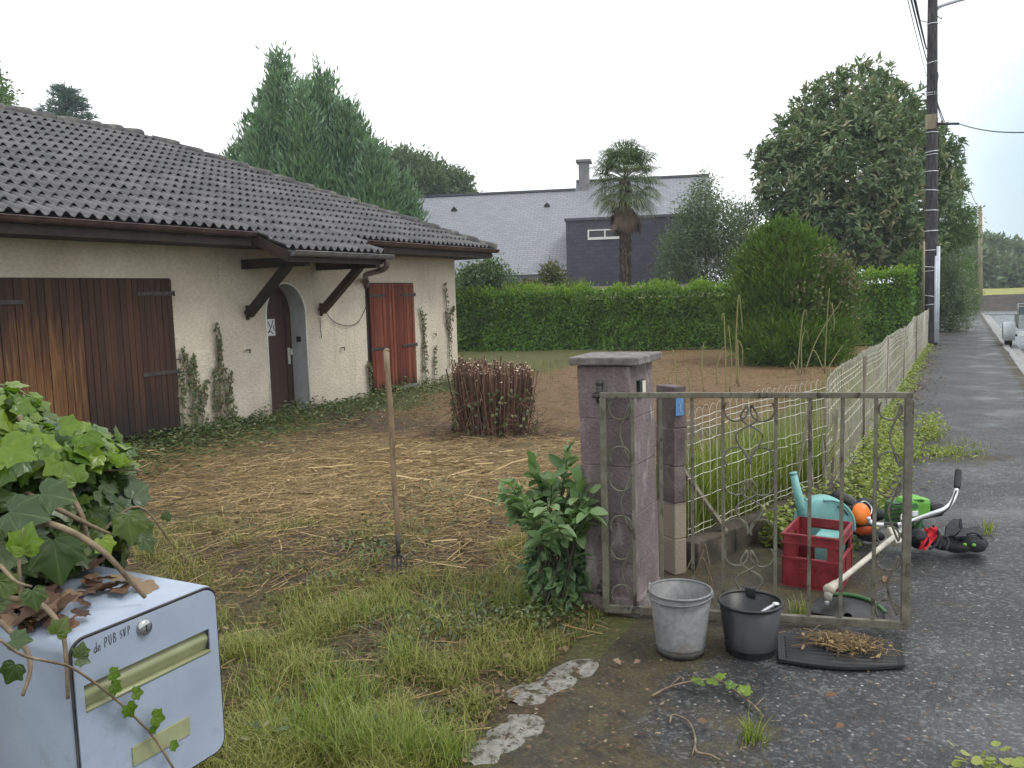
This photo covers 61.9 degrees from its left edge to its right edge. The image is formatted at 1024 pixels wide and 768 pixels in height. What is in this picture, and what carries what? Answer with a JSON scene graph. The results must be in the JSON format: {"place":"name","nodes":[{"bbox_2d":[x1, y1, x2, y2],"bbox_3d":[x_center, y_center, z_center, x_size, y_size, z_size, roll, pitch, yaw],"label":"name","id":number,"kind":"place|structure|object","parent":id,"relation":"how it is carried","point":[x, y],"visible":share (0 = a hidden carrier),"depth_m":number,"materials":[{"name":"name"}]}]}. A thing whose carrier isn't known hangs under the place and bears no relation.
{"place":"outdoors","nodes":[
{"label":"outdoors","id":0,"kind":"place"},
{"bbox_2d":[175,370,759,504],"bbox_3d":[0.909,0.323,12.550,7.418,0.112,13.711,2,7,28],"label":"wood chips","id":1,"kind":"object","parent":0,"point":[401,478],"visible":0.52,"depth_m":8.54,"materials":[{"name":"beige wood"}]},
{"bbox_2d":[130,349,874,767],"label":"grass","id":2,"kind":"structure","parent":0,"point":[272,757],"depth_m":4.00,"materials":[{"name":"green plant"}]},
{"bbox_2d":[0,0,1023,286],"label":"sky","id":3,"kind":"structure","parent":0,"point":[512,93],"materials":[{"name":"white"}]},
{"bbox_2d":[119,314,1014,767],"bbox_3d":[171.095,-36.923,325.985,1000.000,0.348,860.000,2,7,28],"label":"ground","id":4,"kind":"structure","parent":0,"point":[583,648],"depth_m":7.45,"materials":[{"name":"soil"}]},
{"bbox_2d":[0,61,24,105],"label":"broadleaf tree","id":5,"kind":"object","parent":4,"relation":"on","point":[5,98],"visible":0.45,"depth_m":39.98,"materials":[{"name":"green plant"}]},
{"bbox_2d":[32,81,100,119],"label":"fir tree","id":6,"kind":"object","parent":4,"relation":"on","point":[69,101],"visible":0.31,"depth_m":45.75,"materials":[{"name":"green plant"}]},
{"bbox_2d":[0,103,499,443],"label":"house","id":7,"kind":"structure","parent":4,"relation":"on","point":[133,261],"depth_m":11.37,"materials":[{"name":"paint"}]},
{"bbox_2d":[177,346,211,431],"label":"wall vine","id":8,"kind":"object","parent":7,"relation":"attached to","point":[191,371],"depth_m":11.01,"materials":[{"name":"green plant"}]},
{"bbox_2d":[211,322,239,426],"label":"wall vine","id":9,"kind":"object","parent":7,"relation":"attached to","point":[219,350],"depth_m":11.42,"materials":[{"name":"green plant"}]},
{"bbox_2d":[267,287,296,411],"bbox_3d":[-3.581,-0.486,12.782,0.105,2.020,0.840,2,7,28],"label":"door","id":10,"kind":"structure","parent":7,"relation":"in","point":[278,311],"depth_m":12.92,"materials":[{"name":"brown wood"}]},
{"bbox_2d":[366,361,373,397],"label":"wall vine","id":11,"kind":"object","parent":7,"relation":"attached to","point":[370,369],"depth_m":14.32,"materials":[{"name":"green plant"}]},
{"bbox_2d":[419,307,429,386],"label":"wall vine","id":12,"kind":"object","parent":7,"relation":"attached to","point":[424,329],"depth_m":15.77,"materials":[{"name":"green plant"}]},
{"bbox_2d":[433,345,437,382],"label":"wall vine","id":13,"kind":"object","parent":7,"relation":"attached to","point":[435,362],"depth_m":16.12,"materials":[{"name":"green plant"}]},
{"bbox_2d":[444,282,454,367],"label":"wall vine","id":14,"kind":"object","parent":7,"relation":"attached to","point":[449,319],"depth_m":16.53,"materials":[{"name":"green plant"}]},
{"bbox_2d":[119,373,454,475],"bbox_3d":[-2.419,0.419,11.600,2.620,0.346,11.177,2,7,28],"label":"ground ivy","id":15,"kind":"object","parent":4,"relation":"on","point":[247,425],"visible":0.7,"depth_m":11.22,"materials":[{"name":"green plant"}]},
{"bbox_2d":[215,39,430,221],"bbox_3d":[-7.897,-8.264,36.513,11.101,12.767,7.844,-1,6,8],"label":"conifer","id":16,"kind":"object","parent":4,"relation":"on","point":[317,134],"visible":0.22,"depth_m":35.37,"materials":[{"name":"green plant"}]},
{"bbox_2d":[383,348,406,575],"bbox_3d":[-0.720,0.513,5.242,0.090,1.456,0.286,-3,6,-9],"label":"garden fork","id":17,"kind":"object","parent":4,"relation":"on","point":[392,450],"visible":0.89,"depth_m":5.25,"materials":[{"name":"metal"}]},
{"bbox_2d":[220,546,585,767],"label":"long grass","id":18,"kind":"structure","parent":4,"relation":"on","point":[336,689],"depth_m":3.36,"materials":[{"name":"green plant"}]},
{"bbox_2d":[385,140,483,194],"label":"broadleaf tree","id":19,"kind":"object","parent":4,"relation":"on","point":[435,177],"visible":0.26,"depth_m":56.29,"materials":[{"name":"green plant"}]},
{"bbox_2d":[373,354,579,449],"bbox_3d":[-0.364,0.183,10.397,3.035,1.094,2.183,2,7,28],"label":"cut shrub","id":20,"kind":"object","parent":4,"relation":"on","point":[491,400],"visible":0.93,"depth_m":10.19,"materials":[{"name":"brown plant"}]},
{"bbox_2d":[455,248,523,349],"bbox_3d":[-0.821,-2.438,25.472,2.570,3.136,1.856,0,6,11],"label":"shrub","id":21,"kind":"object","parent":4,"relation":"on","point":[494,274],"visible":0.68,"depth_m":25.19,"materials":[{"name":"green plant"}]},
{"bbox_2d":[125,351,878,767],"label":"straw litter","id":22,"kind":"object","parent":4,"relation":"on","point":[377,465],"visible":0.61,"depth_m":7.00,"materials":[{"name":"beige plant"}]},
{"bbox_2d":[460,714,544,765],"bbox_3d":[-0.030,1.368,3.287,0.229,0.025,0.418,3,7,37],"label":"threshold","id":23,"kind":"object","parent":4,"relation":"on","point":[491,751],"visible":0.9,"depth_m":3.28,"materials":[{"name":"concrete"}]},
{"bbox_2d":[509,256,571,300],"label":"shrub","id":24,"kind":"object","parent":4,"relation":"on","point":[554,270],"visible":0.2,"depth_m":26.14,"materials":[{"name":"green plant"}]},
{"bbox_2d":[496,441,607,613],"bbox_3d":[0.229,0.821,4.630,0.603,0.964,0.672,-2,6,-6],"label":"leafy shrub","id":25,"kind":"object","parent":4,"relation":"on","point":[563,540],"visible":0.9,"depth_m":4.59,"materials":[{"name":"green plant"}]},
{"bbox_2d":[507,659,598,705],"bbox_3d":[0.188,1.312,3.770,0.221,0.025,0.540,4,8,44],"label":"threshold","id":26,"kind":"object","parent":4,"relation":"on","point":[556,683],"visible":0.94,"depth_m":3.74,"materials":[{"name":"concrete"}]},
{"bbox_2d":[227,355,881,764],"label":"yard weeds","id":27,"kind":"object","parent":4,"relation":"on","point":[479,617],"visible":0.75,"depth_m":4.52,"materials":[{"name":"green plant"}]},
{"bbox_2d":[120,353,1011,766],"bbox_3d":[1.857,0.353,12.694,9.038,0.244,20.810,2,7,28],"label":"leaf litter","id":28,"kind":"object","parent":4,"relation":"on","point":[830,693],"visible":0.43,"depth_m":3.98,"materials":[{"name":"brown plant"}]},
{"bbox_2d":[413,159,719,302],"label":"neighbour house","id":29,"kind":"structure","parent":4,"relation":"on","point":[527,232],"depth_m":38.43,"materials":[{"name":"stone"}]},
{"bbox_2d":[588,229,618,239],"bbox_3d":[3.830,-6.167,35.147,1.421,0.412,0.067,-1,6,9],"label":"window frame","id":30,"kind":"structure","parent":29,"relation":"in","point":[598,234],"depth_m":35.16,"materials":[{"name":"white plastic"}]},
{"bbox_2d":[546,275,589,298],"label":"shrub","id":31,"kind":"object","parent":4,"relation":"on","point":[568,284],"visible":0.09,"depth_m":26.19,"materials":[{"name":"green plant"}]},
{"bbox_2d":[455,274,734,351],"bbox_3d":[0.434,-1.980,25.265,13.168,2.274,1.337,-1,6,10],"label":"hedge","id":32,"kind":"object","parent":4,"relation":"on","point":[631,321],"visible":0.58,"depth_m":24.59,"materials":[{"name":"green plant"}]},
{"bbox_2d":[568,352,661,617],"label":"gate pillar","id":33,"kind":"structure","parent":4,"relation":"on","point":[622,371],"depth_m":4.52,"materials":[{"name":"concrete"}]},
{"bbox_2d":[592,380,913,629],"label":"gate","id":34,"kind":"structure","parent":33,"relation":"attached to","point":[603,586],"depth_m":4.24,"materials":[{"name":"metal"}]},
{"bbox_2d":[582,135,668,298],"bbox_3d":[3.766,-4.627,27.715,2.958,6.928,2.960,-5,7,-33],"label":"palm tree","id":35,"kind":"object","parent":4,"relation":"on","point":[626,224],"visible":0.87,"depth_m":27.28,"materials":[{"name":"green plant"}]},
{"bbox_2d":[656,384,685,574],"bbox_3d":[0.965,0.573,5.152,0.093,1.136,0.192,-5,7,-26],"label":"block post","id":36,"kind":"object","parent":4,"relation":"on","point":[674,467],"visible":0.81,"depth_m":5.10,"materials":[{"name":"grey concrete"}]},
{"bbox_2d":[666,295,742,391],"bbox_3d":[3.069,-0.597,13.559,1.238,1.600,0.169,-2,6,-5],"label":"reed","id":37,"kind":"object","parent":4,"relation":"on","point":[736,356],"visible":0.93,"depth_m":13.59,"materials":[{"name":"beige plant"}]},
{"bbox_2d":[645,165,770,296],"bbox_3d":[6.917,-4.610,29.674,4.298,6.059,3.548,2,7,28],"label":"grey green tree","id":38,"kind":"object","parent":4,"relation":"on","point":[706,243],"visible":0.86,"depth_m":29.23,"materials":[{"name":"green plant"}]},
{"bbox_2d":[724,255,738,275],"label":"shrub","id":39,"kind":"object","parent":4,"relation":"on","point":[730,264],"depth_m":26.98,"materials":[{"name":"green plant"}]},
{"bbox_2d":[565,347,913,537],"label":"tall grass","id":40,"kind":"structure","parent":4,"relation":"on","point":[707,483],"depth_m":6.02,"materials":[{"name":"green plant"}]},
{"bbox_2d":[714,208,874,366],"bbox_3d":[6.216,-2.014,19.258,3.599,3.967,4.102,2,7,28],"label":"conifer bush","id":41,"kind":"object","parent":4,"relation":"on","point":[775,259],"visible":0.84,"depth_m":18.67,"materials":[{"name":"green plant"}]},
{"bbox_2d":[789,288,842,374],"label":"reed","id":42,"kind":"object","parent":4,"relation":"on","point":[800,341],"visible":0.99,"depth_m":16.49,"materials":[{"name":"beige plant"}]},
{"bbox_2d":[783,238,873,365],"bbox_3d":[6.817,-1.681,18.377,1.801,2.914,1.017,-3,6,-11],"label":"bramble","id":43,"kind":"object","parent":4,"relation":"on","point":[848,281],"visible":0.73,"depth_m":18.36,"materials":[{"name":"green plant"}]},
{"bbox_2d":[742,50,972,273],"bbox_3d":[11.924,-6.575,29.709,7.348,9.710,6.912,2,7,28],"label":"magnolia tree","id":44,"kind":"object","parent":4,"relation":"on","point":[872,213],"visible":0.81,"depth_m":28.62,"materials":[{"name":"green plant"}]},
{"bbox_2d":[850,263,918,345],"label":"hedge","id":45,"kind":"object","parent":4,"relation":"on","point":[890,305],"visible":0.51,"depth_m":23.84,"materials":[{"name":"green plant"}]},
{"bbox_2d":[891,246,923,335],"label":"shrub","id":46,"kind":"object","parent":4,"relation":"on","point":[915,258],"visible":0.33,"depth_m":27.32,"materials":[{"name":"green plant"}]},
{"bbox_2d":[910,0,964,344],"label":"utility pole","id":47,"kind":"object","parent":4,"relation":"on","point":[931,279],"visible":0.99,"depth_m":23.77,"materials":[{"name":"brown wood"}]},
{"bbox_2d":[907,0,926,75],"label":"cable","id":48,"kind":"object","parent":47,"relation":"attached to","point":[915,33],"visible":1,"depth_m":12.94,"materials":[{"name":"black rubber"}]},
{"bbox_2d":[910,0,927,62],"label":"cable","id":49,"kind":"object","parent":47,"relation":"attached to","point":[918,27],"visible":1,"depth_m":13.08,"materials":[{"name":"black rubber"}]},
{"bbox_2d":[913,0,926,49],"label":"cable","id":50,"kind":"object","parent":47,"relation":"attached to","point":[918,14],"visible":1,"depth_m":14.21,"materials":[{"name":"black rubber"}]},
{"bbox_2d":[959,123,1023,132],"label":"cable","id":51,"kind":"object","parent":47,"relation":"attached to","point":[990,130],"visible":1,"depth_m":20.76,"materials":[{"name":"black rubber"}]},
{"bbox_2d":[939,247,978,331],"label":"shrub","id":52,"kind":"object","parent":4,"relation":"on","point":[951,274],"visible":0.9,"depth_m":29.71,"materials":[{"name":"green plant"}]},
{"bbox_2d":[948,257,985,314],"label":"shrub","id":53,"kind":"object","parent":4,"relation":"on","point":[973,286],"visible":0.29,"depth_m":44.67,"materials":[{"name":"green plant"}]},
{"bbox_2d":[942,220,998,283],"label":"tree","id":54,"kind":"object","parent":4,"relation":"on","point":[985,240],"visible":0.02,"depth_m":103.45,"materials":[{"name":"green plant"}]},
{"bbox_2d":[944,242,1012,288],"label":"tree","id":55,"kind":"object","parent":4,"relation":"on","point":[993,267],"visible":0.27,"depth_m":96.20,"materials":[{"name":"green plant"}]},
{"bbox_2d":[976,206,982,294],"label":"utility pole","id":56,"kind":"object","parent":4,"relation":"on","point":[980,256],"visible":0.59,"depth_m":55.68,"materials":[{"name":"brown wood"}]},
{"bbox_2d":[982,314,1023,375],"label":"kerb","id":57,"kind":"structure","parent":4,"relation":"on","point":[1015,353],"depth_m":22.25,"materials":[{"name":"concrete"}]},
{"bbox_2d":[494,314,1023,767],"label":"sidewalk","id":58,"kind":"structure","parent":0,"point":[984,398],"depth_m":3.82,"materials":[{"name":"grey asphalt"}]},
{"bbox_2d":[646,578,713,660],"bbox_3d":[0.791,1.105,4.012,0.318,0.317,0.304,2,7,28],"label":"metal bucket","id":59,"kind":"object","parent":58,"relation":"on","point":[680,607],"visible":1,"depth_m":3.92,"materials":[{"name":"grey metal"}]},
{"bbox_2d":[669,714,720,760],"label":"twig","id":60,"kind":"object","parent":58,"relation":"on","point":[695,741],"visible":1,"depth_m":3.20,"materials":[{"name":"brown wood"}]},
{"bbox_2d":[683,544,713,588],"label":"bramble","id":61,"kind":"object","parent":58,"relation":"on","point":[709,575],"visible":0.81,"depth_m":4.75,"materials":[{"name":"plant"}]},
{"bbox_2d":[651,672,764,717],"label":"ivy sprig","id":62,"kind":"object","parent":58,"relation":"on","point":[745,690],"visible":0.98,"depth_m":3.59,"materials":[{"name":"green plant"}]},
{"bbox_2d":[718,586,783,660],"bbox_3d":[1.118,1.125,4.002,0.300,0.260,0.300,2,7,28],"label":"plastic bucket","id":63,"kind":"object","parent":58,"relation":"on","point":[750,629],"visible":1,"depth_m":3.91,"materials":[{"name":"black plastic"}]},
{"bbox_2d":[761,602,779,610],"bbox_3d":[1.172,1.074,3.976,0.147,0.120,0.029,-1,6,4],"label":"trowel","id":64,"kind":"object","parent":63,"relation":"in","point":[773,605],"visible":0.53,"depth_m":3.96,"materials":[{"name":"silver metal"}]},
{"bbox_2d":[734,702,779,751],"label":"grass tuft","id":65,"kind":"object","parent":58,"relation":"on","point":[752,736],"visible":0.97,"depth_m":3.21,"materials":[{"name":"green plant"}]},
{"bbox_2d":[686,479,844,569],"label":"wall","id":66,"kind":"structure","parent":58,"relation":"on","point":[737,538],"depth_m":5.51,"materials":[{"name":"grey concrete"}]},
{"bbox_2d":[785,591,814,614],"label":"grass tuft","id":67,"kind":"object","parent":58,"relation":"on","point":[798,609],"visible":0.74,"depth_m":4.41,"materials":[{"name":"green plant"}]},
{"bbox_2d":[686,308,928,537],"bbox_3d":[6.508,-0.479,14.278,0.606,1.050,21.333,2,7,29],"label":"wire fence","id":68,"kind":"object","parent":58,"relation":"on","point":[858,408],"visible":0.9,"depth_m":7.62,"materials":[{"name":"beige metal"}]},
{"bbox_2d":[781,516,853,591],"bbox_3d":[1.779,0.985,4.966,0.321,0.315,0.411,2,7,31],"label":"bottle crate","id":69,"kind":"object","parent":58,"relation":"on","point":[794,563],"visible":0.73,"depth_m":4.84,"materials":[{"name":"red plastic"}]},
{"bbox_2d":[789,471,855,535],"bbox_3d":[1.919,0.797,5.319,0.392,0.528,0.176,-1,6,1],"label":"watering can","id":70,"kind":"object","parent":69,"relation":"in","point":[824,506],"visible":0.56,"depth_m":5.25,"materials":[{"name":"teal plastic"}]},
{"bbox_2d":[815,529,845,560],"bbox_3d":[1.873,0.992,5.018,0.150,0.235,0.160,2,7,31],"label":"teal box","id":71,"kind":"object","parent":69,"relation":"in","point":[820,553],"visible":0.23,"depth_m":4.98,"materials":[{"name":"plastic"}]},
{"bbox_2d":[777,633,904,669],"bbox_3d":[1.521,1.240,3.941,0.561,0.033,0.368,0,6,16],"label":"rubber mat","id":72,"kind":"object","parent":58,"relation":"on","point":[817,656],"visible":0.69,"depth_m":3.88,"materials":[{"name":"black rubber"}]},
{"bbox_2d":[778,623,905,658],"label":"dry weeds","id":73,"kind":"object","parent":72,"relation":"on","point":[838,642],"visible":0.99,"depth_m":3.95,"materials":[{"name":"plant"}]},
{"bbox_2d":[831,489,884,541],"bbox_3d":[2.278,0.886,5.682,0.239,0.296,0.376,-6,7,-35],"label":"visor","id":74,"kind":"object","parent":58,"relation":"on","point":[849,501],"visible":0.42,"depth_m":5.60,"materials":[{"name":"black plastic"}]},
{"bbox_2d":[850,501,871,535],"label":"ear defenders","id":75,"kind":"object","parent":74,"relation":"on","point":[860,511],"visible":0.86,"depth_m":5.43,"materials":[{"name":"orange plastic"}]},
{"bbox_2d":[758,342,999,556],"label":"roadside weeds","id":76,"kind":"object","parent":58,"relation":"on","point":[867,483],"visible":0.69,"depth_m":8.12,"materials":[{"name":"green plant"}]},
{"bbox_2d":[811,468,961,618],"bbox_3d":[2.147,0.846,4.892,0.465,0.547,1.653,4,8,41],"label":"brushcutter","id":77,"kind":"object","parent":58,"relation":"on","point":[856,605],"visible":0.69,"depth_m":5.12,"materials":[{"name":"silver metal"}]},
{"bbox_2d":[918,526,937,550],"bbox_3d":[2.561,0.944,5.244,0.141,0.145,0.051,-3,6,-17],"label":"red rag","id":78,"kind":"object","parent":77,"relation":"hanging from","point":[931,533],"visible":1,"depth_m":5.23,"materials":[{"name":"fabric"}]},
{"bbox_2d":[850,344,960,507],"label":"weeds","id":79,"kind":"object","parent":58,"relation":"on","point":[887,491],"visible":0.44,"depth_m":11.90,"materials":[{"name":"green plant"}]},
{"bbox_2d":[928,518,987,552],"bbox_3d":[2.766,0.940,5.328,0.461,0.227,0.223,-2,6,-5],"label":"harness","id":80,"kind":"object","parent":58,"relation":"on","point":[954,538],"visible":0.98,"depth_m":5.28,"materials":[{"name":"plastic"}]},
{"bbox_2d":[947,740,1023,767],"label":"weed","id":81,"kind":"object","parent":58,"relation":"on","point":[1018,762],"visible":1,"depth_m":2.96,"materials":[{"name":"green plant"}]},
{"bbox_2d":[715,286,1023,295],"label":"field","id":82,"kind":"structure","parent":0,"point":[994,291],"depth_m":70.90,"materials":[{"name":"yellow plant"}]},
{"bbox_2d":[982,229,1021,257],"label":"tree","id":83,"kind":"object","parent":82,"relation":"on","point":[1000,241],"visible":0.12,"depth_m":110.29,"materials":[{"name":"green plant"}]},
{"bbox_2d":[994,248,1017,275],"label":"tree","id":84,"kind":"object","parent":82,"relation":"on","point":[1007,257],"visible":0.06,"depth_m":98.91,"materials":[{"name":"green plant"}]},
{"bbox_2d":[1000,253,1023,287],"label":"tree","id":85,"kind":"object","parent":82,"relation":"on","point":[1016,278],"visible":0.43,"depth_m":96.89,"materials":[{"name":"green plant"}]},
{"bbox_2d":[1011,234,1023,258],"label":"tree","id":86,"kind":"object","parent":82,"relation":"on","point":[1020,244],"visible":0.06,"depth_m":111.40,"materials":[{"name":"green plant"}]},
{"bbox_2d":[919,178,986,322],"bbox_3d":[16.919,-5.184,33.062,2.864,5.942,2.262,-2,6,-5],"label":"broadleaf tree","id":87,"kind":"object","parent":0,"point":[959,232],"visible":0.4,"depth_m":32.60,"materials":[{"name":"green plant"}]},
{"bbox_2d":[919,294,1023,310],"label":"bank","id":88,"kind":"structure","parent":0,"point":[1005,302],"depth_m":52.15,"materials":[{"name":"soil"}]},
{"bbox_2d":[960,311,1016,314],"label":"cross road","id":89,"kind":"structure","parent":0,"point":[996,312],"depth_m":47.89,"materials":[{"name":"grey asphalt"}]},
{"bbox_2d":[990,315,1023,352],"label":"road","id":90,"kind":"structure","parent":0,"point":[999,320],"depth_m":35.99,"materials":[{"name":"grey asphalt"}]},
{"bbox_2d":[1002,303,1023,346],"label":"car","id":91,"kind":"object","parent":90,"relation":"on","point":[1008,333],"visible":0.96,"depth_m":22.62,"materials":[{"name":"metal"}]},
{"bbox_3d":[-0.962,0.959,1.698,0.750,1.195,0.300,2,7,28],"label":"gate pillar","id":92,"kind":"object","parent":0,"visible":0},
{"bbox_2d":[0,566,224,767],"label":"mailbox","id":93,"kind":"object","parent":92,"relation":"attached to","point":[160,645],"visible":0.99,"depth_m":1.42,"materials":[{"name":"paint"}]},
{"bbox_2d":[0,381,178,767],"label":"ivy","id":94,"kind":"object","parent":93,"relation":"on","point":[75,497],"visible":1,"depth_m":1.55,"materials":[{"name":"green plant"}]},
{"bbox_2d":[72,590,223,767],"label":"door","id":95,"kind":"structure","parent":93,"relation":"in","point":[163,651],"depth_m":1.46,"materials":[{"name":"paint"}]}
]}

